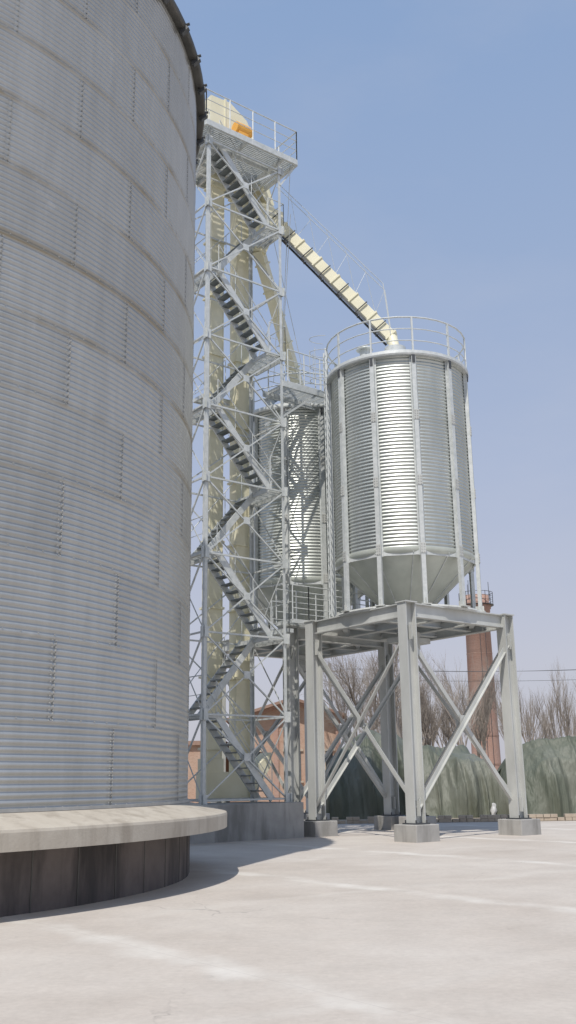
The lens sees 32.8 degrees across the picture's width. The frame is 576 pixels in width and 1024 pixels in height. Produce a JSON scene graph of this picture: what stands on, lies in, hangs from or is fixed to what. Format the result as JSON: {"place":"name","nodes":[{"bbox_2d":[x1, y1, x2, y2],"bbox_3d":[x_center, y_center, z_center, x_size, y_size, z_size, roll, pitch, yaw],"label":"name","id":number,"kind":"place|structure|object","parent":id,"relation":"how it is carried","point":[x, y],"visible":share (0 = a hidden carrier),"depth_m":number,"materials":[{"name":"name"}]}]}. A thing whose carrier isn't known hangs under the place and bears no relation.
{"place":"outdoors","nodes":[
{"label":"outdoors","id":0,"kind":"place"},
{"bbox_2d":[188,741,228,802],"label":"brick warehouse","id":1,"kind":"structure","parent":0,"point":[194,755],"depth_m":59.06,"materials":[{"name":"brick"}]},
{"bbox_2d":[235,707,338,808],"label":"gable walls","id":2,"kind":"structure","parent":0,"point":[329,737],"depth_m":58.45,"materials":[{"name":"brick"}]},
{"bbox_2d":[230,703,340,801],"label":"brick trim","id":3,"kind":"structure","parent":2,"relation":"attached to","point":[276,780],"depth_m":58.27,"materials":[{"name":"orange brick"}]},
{"bbox_2d":[226,699,346,723],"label":"roof","id":4,"kind":"structure","parent":2,"relation":"on","point":[278,703],"depth_m":58.26,"materials":[{"name":"tile"}]},
{"bbox_2d":[259,749,334,782],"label":"window frames","id":5,"kind":"structure","parent":2,"relation":"attached to","point":[302,750],"depth_m":58.23,"materials":[{"name":"stone"}]},
{"bbox_2d":[256,751,332,766],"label":"windows","id":6,"kind":"structure","parent":5,"relation":"attached to","point":[329,759],"depth_m":58.17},
{"bbox_2d":[0,821,575,1023],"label":"concrete yard","id":7,"kind":"structure","parent":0,"point":[466,923],"depth_m":10.24,"materials":[{"name":"grey concrete"}]},
{"bbox_2d":[0,0,226,916],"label":"grain silo","id":8,"kind":"object","parent":7,"relation":"on","point":[103,115],"visible":1,"depth_m":15.29,"materials":[{"name":"metal"}]},
{"bbox_2d":[186,89,303,843],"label":"stair tower","id":9,"kind":"structure","parent":7,"relation":"on","point":[222,150],"depth_m":31.35,"materials":[{"name":"metal"}]},
{"bbox_2d":[196,95,398,801],"bbox_3d":[0.189,-3.228,33.222,5.345,24.980,5.734,11,-19,-37],"label":"bucket elevator","id":10,"kind":"object","parent":9,"relation":"on","point":[232,785],"visible":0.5,"depth_m":33.70,"materials":[{"name":"beige paint"}]},
{"bbox_2d":[210,625,405,829],"bbox_3d":[0.507,7.652,33.959,5.071,6.622,5.070,11,-19,-36],"label":"steel support frame","id":11,"kind":"object","parent":7,"relation":"on","point":[388,790],"visible":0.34,"depth_m":33.08,"materials":[{"name":"metal"}]},
{"bbox_2d":[193,349,369,635],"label":"steel walkway","id":12,"kind":"structure","parent":11,"relation":"on","point":[298,393],"depth_m":33.35,"materials":[{"name":"grey metal"}]},
{"bbox_2d":[253,372,367,672],"bbox_3d":[0.521,0.633,35.929,4.844,10.400,4.818,-1,-15,0],"label":"hopper silo","id":13,"kind":"object","parent":11,"relation":"on","point":[306,543],"visible":0.38,"depth_m":33.99,"materials":[{"name":"metal"}]},
{"bbox_2d":[304,600,540,842],"bbox_3d":[3.793,6.473,29.836,5.071,6.622,5.075,11,-19,-36],"label":"steel support frame","id":14,"kind":"object","parent":7,"relation":"on","point":[406,620],"visible":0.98,"depth_m":29.14,"materials":[{"name":"metal"}]},
{"bbox_2d":[309,316,485,649],"bbox_3d":[3.707,-0.653,31.813,4.848,10.612,4.804,-14,-20,40],"label":"hopper silo","id":15,"kind":"object","parent":14,"relation":"on","point":[401,507],"visible":0.98,"depth_m":30.21,"materials":[{"name":"metal"}]},
{"bbox_2d":[174,0,575,762],"label":"sky","id":16,"kind":"structure","parent":0,"point":[436,139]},
{"bbox_2d":[304,809,575,823],"bbox_3d":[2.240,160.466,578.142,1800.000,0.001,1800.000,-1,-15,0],"label":"ground","id":17,"kind":"structure","parent":0,"point":[439,822],"depth_m":37.80,"materials":[{"name":"grey concrete"}]},
{"bbox_2d":[323,664,339,708],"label":"utility pole","id":18,"kind":"object","parent":17,"relation":"on","point":[330,687],"visible":0.06,"depth_m":74.02,"materials":[{"name":"concrete"}]},
{"bbox_2d":[345,668,575,680],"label":"power lines","id":19,"kind":"object","parent":18,"relation":"attached to","point":[483,671],"visible":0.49,"depth_m":71.60,"materials":[{"name":"metal"}]},
{"bbox_2d":[300,647,440,737],"bbox_3d":[4.723,11.676,55.971,8.678,10.222,5.766,-1,-15,0],"label":"bare tree","id":20,"kind":"object","parent":17,"relation":"on","point":[345,684],"visible":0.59,"depth_m":56.32,"materials":[{"name":"brown plant"}]},
{"bbox_2d":[335,644,426,737],"bbox_3d":[6.037,11.865,59.899,6.485,11.896,9.382,-1,-15,0],"label":"bare tree","id":21,"kind":"object","parent":17,"relation":"on","point":[396,711],"visible":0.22,"depth_m":59.58,"materials":[{"name":"brown plant"}]},
{"bbox_2d":[325,730,508,819],"bbox_3d":[5.357,12.109,45.573,8.602,3.888,7.715,-1,-15,0],"label":"tarpaulin covered heap","id":22,"kind":"object","parent":17,"relation":"on","point":[466,783],"visible":0.55,"depth_m":42.32,"materials":[{"name":"plastic"}]},
{"bbox_2d":[324,646,575,757],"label":"distant trees","id":23,"kind":"object","parent":17,"relation":"on","point":[431,724],"visible":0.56,"depth_m":77.19,"materials":[{"name":"brown plant"}]},
{"bbox_2d":[332,813,575,823],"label":"brick kerb","id":24,"kind":"structure","parent":17,"relation":"on","point":[482,818],"depth_m":37.53,"materials":[{"name":"stone"}]},
{"bbox_2d":[459,585,500,769],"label":"brick chimney","id":25,"kind":"object","parent":17,"relation":"on","point":[478,646],"visible":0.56,"depth_m":108.14,"materials":[{"name":"brick"}]},
{"bbox_2d":[490,803,497,814],"bbox_3d":[8.795,12.736,41.784,0.345,0.640,0.287,-1,-15,0],"label":"plastic sack","id":26,"kind":"object","parent":17,"relation":"on","point":[493,810],"visible":0.66,"depth_m":41.74,"materials":[{"name":"white plastic"}]},
{"bbox_2d":[497,735,575,816],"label":"tarpaulin covered heap","id":27,"kind":"object","parent":17,"relation":"on","point":[550,773],"visible":0.7,"depth_m":42.09,"materials":[{"name":"plastic"}]}
]}

